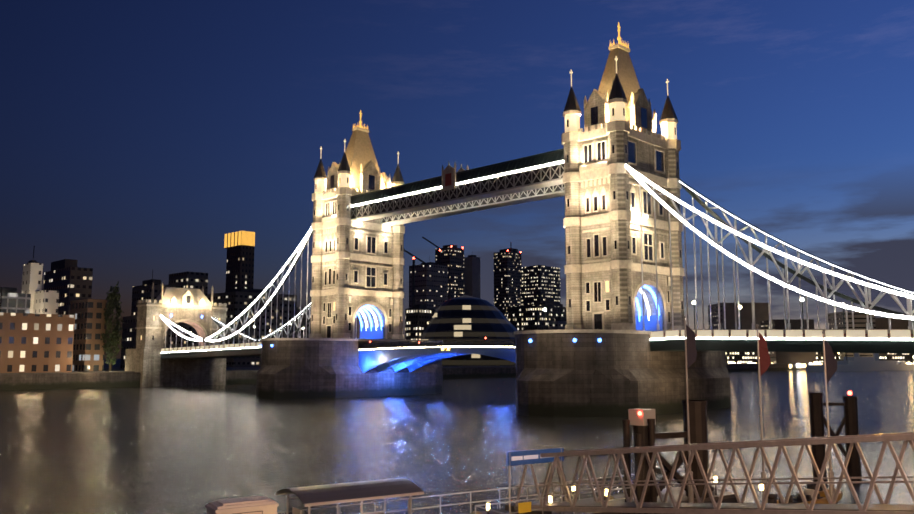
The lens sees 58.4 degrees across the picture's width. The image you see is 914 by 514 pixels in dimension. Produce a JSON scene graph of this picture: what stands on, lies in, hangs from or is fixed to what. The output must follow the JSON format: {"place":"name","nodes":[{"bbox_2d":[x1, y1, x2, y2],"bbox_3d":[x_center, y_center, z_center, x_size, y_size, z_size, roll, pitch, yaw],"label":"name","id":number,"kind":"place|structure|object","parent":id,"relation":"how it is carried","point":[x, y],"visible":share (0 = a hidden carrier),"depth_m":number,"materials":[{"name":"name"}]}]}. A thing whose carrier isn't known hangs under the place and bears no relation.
{"place":"outdoors","nodes":[
{"label":"outdoors","id":0,"kind":"place"},
{"bbox_2d":[256,338,442,398],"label":"pier","id":1,"kind":"structure","parent":0,"point":[308,368],"depth_m":193.53,"materials":[{"name":"stone"}]},
{"bbox_2d":[160,227,356,358],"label":"side span","id":2,"kind":"object","parent":1,"relation":"on","point":[233,350],"visible":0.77,"depth_m":241.15,"materials":[{"name":"grey metal"}]},
{"bbox_2d":[309,110,404,338],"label":"tower","id":3,"kind":"structure","parent":1,"relation":"on","point":[357,268],"depth_m":211.79,"materials":[{"name":"stone"}]},
{"bbox_2d":[350,148,563,225],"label":"walkways","id":4,"kind":"structure","parent":3,"relation":"attached to","point":[450,191],"depth_m":183.46,"materials":[{"name":"grey paint"}]},
{"bbox_2d":[358,337,514,372],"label":"bascules","id":5,"kind":"object","parent":1,"relation":"attached to","point":[411,357],"visible":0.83,"depth_m":190.28,"materials":[{"name":"blue paint"}]},
{"bbox_2d":[0,359,821,389],"bbox_3d":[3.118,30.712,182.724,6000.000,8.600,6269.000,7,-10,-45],"label":"river banks","id":6,"kind":"object","parent":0,"point":[116,376],"visible":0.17,"depth_m":266.48,"materials":[{"name":"grey stone"}]},
{"bbox_2d":[100,281,123,370],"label":"cypress tree","id":7,"kind":"object","parent":6,"relation":"on","point":[115,336],"visible":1,"depth_m":283.76,"materials":[{"name":"green plant"}]},
{"bbox_2d":[0,231,913,372],"bbox_3d":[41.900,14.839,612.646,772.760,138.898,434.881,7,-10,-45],"label":"city buildings","id":8,"kind":"structure","parent":6,"relation":"on","point":[57,323],"depth_m":422.21,"materials":[{"name":"black glass"}]},
{"bbox_2d":[421,295,517,365],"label":"city hall","id":9,"kind":"structure","parent":6,"relation":"on","point":[464,317],"depth_m":471.95,"materials":[{"name":"black glass"}]},
{"bbox_2d":[0,370,913,513],"bbox_3d":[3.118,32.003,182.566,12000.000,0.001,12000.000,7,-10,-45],"label":"river","id":10,"kind":"structure","parent":0,"point":[195,449],"depth_m":93.29,"materials":[{"name":"black liquid"}]},
{"bbox_2d":[125,281,227,386],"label":"abutment","id":11,"kind":"object","parent":10,"relation":"on","point":[196,309],"visible":0.9,"depth_m":276.98,"materials":[{"name":"stone"}]},
{"bbox_2d":[277,469,737,513],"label":"pontoon railing","id":12,"kind":"object","parent":10,"relation":"on","point":[729,497],"visible":0.48,"depth_m":45.01,"materials":[{"name":"metal"}]},
{"bbox_2d":[205,496,278,513],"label":"pier kiosk","id":13,"kind":"object","parent":12,"relation":"on","point":[254,505],"visible":1,"depth_m":33.10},
{"bbox_2d":[275,478,423,513],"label":"pier shelter","id":14,"kind":"object","parent":12,"relation":"on","point":[337,494],"visible":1,"depth_m":35.29,"materials":[{"name":"metal"}]},
{"bbox_2d":[292,495,613,513],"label":"pier clutter","id":15,"kind":"object","parent":12,"relation":"on","point":[524,507],"visible":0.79,"depth_m":41.53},
{"bbox_2d":[507,448,563,513],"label":"pier sign","id":16,"kind":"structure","parent":12,"relation":"on","point":[523,457],"depth_m":42.27,"materials":[{"name":"metal"}]},
{"bbox_2d":[622,391,861,501],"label":"mooring piles","id":17,"kind":"object","parent":10,"relation":"in","point":[642,421],"visible":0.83,"depth_m":49.18,"materials":[{"name":"black wood"}]},
{"bbox_2d":[768,484,842,503],"bbox_3d":[21.777,15.154,51.192,7.137,1.725,2.000,5,-8,-33],"label":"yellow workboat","id":18,"kind":"object","parent":10,"relation":"on","point":[821,498],"visible":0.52,"depth_m":50.87,"materials":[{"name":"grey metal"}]},
{"bbox_2d":[728,353,913,371],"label":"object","id":19,"kind":"structure","parent":10,"relation":"on","point":[856,362],"depth_m":587.96,"materials":[{"name":"grey"}]},
{"bbox_2d":[0,0,913,358],"label":"sky","id":20,"kind":"structure","parent":0,"point":[136,136],"materials":[{"name":"blue"}]},
{"bbox_2d":[514,329,730,416],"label":"pier","id":21,"kind":"structure","parent":0,"point":[587,373],"depth_m":134.83,"materials":[{"name":"stone"}]},
{"bbox_2d":[359,213,647,329],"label":"bridge lamps","id":22,"kind":"object","parent":21,"relation":"on","point":[545,309],"visible":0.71,"depth_m":151.07,"materials":[{"name":"grey metal"}]},
{"bbox_2d":[561,22,684,330],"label":"tower","id":23,"kind":"structure","parent":21,"relation":"on","point":[602,266],"depth_m":153.39,"materials":[{"name":"stone"}]},
{"bbox_2d":[505,432,913,513],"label":"gangway","id":24,"kind":"object","parent":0,"point":[599,504],"visible":0.96,"depth_m":35.16,"materials":[{"name":"brown metal"}]},
{"label":"river bed","id":25,"kind":"structure","parent":0,"visible":0},
{"bbox_2d":[683,315,836,502],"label":"flags on poles","id":26,"kind":"object","parent":25,"relation":"on","point":[830,364],"visible":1,"depth_m":47.78,"materials":[{"name":"grey"}]},
{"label":"abutment","id":27,"kind":"object","parent":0,"visible":0},
{"bbox_2d":[625,164,913,353],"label":"side span","id":28,"kind":"object","parent":27,"relation":"attached to","point":[869,339],"visible":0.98,"depth_m":130.93,"materials":[{"name":"grey metal"}]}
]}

